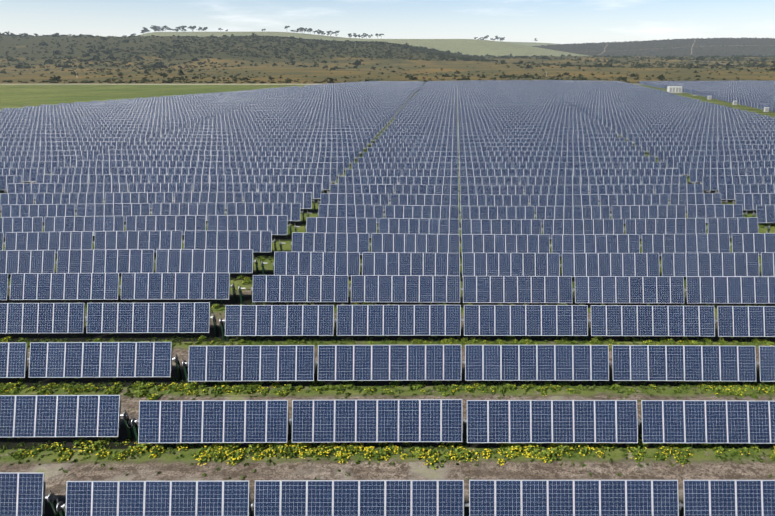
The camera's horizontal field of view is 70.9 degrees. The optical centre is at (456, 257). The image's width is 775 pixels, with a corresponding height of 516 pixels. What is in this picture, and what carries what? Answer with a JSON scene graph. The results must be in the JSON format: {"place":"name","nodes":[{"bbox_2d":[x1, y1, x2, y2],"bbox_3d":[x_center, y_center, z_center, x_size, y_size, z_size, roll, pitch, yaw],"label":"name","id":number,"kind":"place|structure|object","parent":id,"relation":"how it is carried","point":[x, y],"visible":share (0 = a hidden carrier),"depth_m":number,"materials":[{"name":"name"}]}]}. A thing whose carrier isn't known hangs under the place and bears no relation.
{"place":"outdoors","nodes":[
{"label":"outdoors","id":0,"kind":"place"},
{"bbox_2d":[0,35,774,515],"bbox_3d":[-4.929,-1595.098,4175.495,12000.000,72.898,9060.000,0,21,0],"label":"ground","id":1,"kind":"structure","parent":0,"point":[702,465],"depth_m":34.77,"materials":[{"name":"green plant"}]},
{"bbox_2d":[4,25,536,41],"bbox_3d":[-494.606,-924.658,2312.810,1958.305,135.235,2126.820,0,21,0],"label":"trees","id":2,"kind":"object","parent":1,"relation":"on","point":[154,27],"visible":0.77,"depth_m":2235.57,"materials":[{"name":"green plant"}]},
{"bbox_2d":[110,35,490,61],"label":"bushes","id":3,"kind":"object","parent":1,"relation":"on","point":[410,56],"visible":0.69,"depth_m":1053.69,"materials":[{"name":"green plant"}]},
{"bbox_2d":[137,32,591,56],"bbox_3d":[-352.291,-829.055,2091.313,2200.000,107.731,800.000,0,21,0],"label":"hill pasture","id":4,"kind":"structure","parent":1,"relation":"on","point":[472,47],"depth_m":2107.17,"materials":[{"name":"green plant"}]},
{"bbox_2d":[2,79,764,83],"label":"trackside scrub","id":5,"kind":"object","parent":1,"relation":"on","point":[225,82],"visible":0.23,"depth_m":362.02,"materials":[{"name":"plant"}]},
{"bbox_2d":[0,83,768,515],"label":"supports","id":6,"kind":"object","parent":1,"relation":"on","point":[336,337],"visible":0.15,"depth_m":34.66,"materials":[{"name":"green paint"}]},
{"bbox_2d":[0,80,774,515],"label":"solar panels","id":7,"kind":"object","parent":6,"relation":"on","point":[300,148],"visible":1,"depth_m":44.01,"materials":[{"name":"blue glass"}]},
{"bbox_2d":[0,202,774,469],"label":"capeweed","id":8,"kind":"object","parent":1,"relation":"on","point":[516,449],"visible":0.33,"depth_m":25.65,"materials":[{"name":"yellow plant"}]},
{"bbox_2d":[0,224,774,479],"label":"grass tufts","id":9,"kind":"object","parent":1,"relation":"on","point":[761,391],"visible":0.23,"depth_m":29.82,"materials":[{"name":"green plant"}]},
{"bbox_2d":[0,56,774,83],"bbox_3d":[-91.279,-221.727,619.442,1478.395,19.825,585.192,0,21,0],"label":"heath shrubs","id":10,"kind":"object","parent":1,"relation":"on","point":[409,76],"visible":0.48,"depth_m":451.75,"materials":[{"name":"plant"}]},
{"bbox_2d":[0,32,774,68],"bbox_3d":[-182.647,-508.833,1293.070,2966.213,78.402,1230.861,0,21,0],"label":"ridge scrub","id":11,"kind":"object","parent":1,"relation":"on","point":[737,58],"visible":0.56,"depth_m":935.13,"materials":[{"name":"green plant"}]},
{"bbox_2d":[4,82,772,515],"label":"drive posts","id":12,"kind":"object","parent":1,"relation":"on","point":[56,506],"visible":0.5,"depth_m":34.97,"materials":[{"name":"silver metal"}]},
{"bbox_2d":[537,38,774,56],"bbox_3d":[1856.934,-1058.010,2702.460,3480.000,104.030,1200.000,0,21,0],"label":"hill","id":13,"kind":"structure","parent":1,"relation":"on","point":[764,49],"depth_m":2589.92,"materials":[{"name":"green plant"}]},
{"bbox_2d":[591,39,768,66],"bbox_3d":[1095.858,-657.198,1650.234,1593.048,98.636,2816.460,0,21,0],"label":"dirt tracks","id":14,"kind":"object","parent":1,"relation":"on","point":[679,47],"visible":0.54,"depth_m":2556.91,"materials":[{"name":"brown soil"}]},
{"bbox_2d":[667,86,769,111],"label":"inverter stations","id":15,"kind":"object","parent":1,"relation":"on","point":[674,89],"visible":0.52,"depth_m":260.92,"materials":[{"name":"white paint"}]},
{"bbox_2d":[0,0,774,43],"label":"sky","id":16,"kind":"structure","parent":0,"point":[548,21],"materials":[{"name":"blue"}]},
{"bbox_2d":[499,41,557,45],"bbox_3d":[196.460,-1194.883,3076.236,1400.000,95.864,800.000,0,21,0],"label":"hill pasture","id":17,"kind":"structure","parent":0,"point":[531,43],"depth_m":3141.39,"materials":[{"name":"green plant"}]},
{"bbox_2d":[533,37,773,55],"bbox_3d":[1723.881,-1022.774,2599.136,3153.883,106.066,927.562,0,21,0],"label":"hill scrub","id":18,"kind":"object","parent":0,"point":[664,47],"visible":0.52,"depth_m":2639.47,"materials":[{"name":"plant"}]}
]}

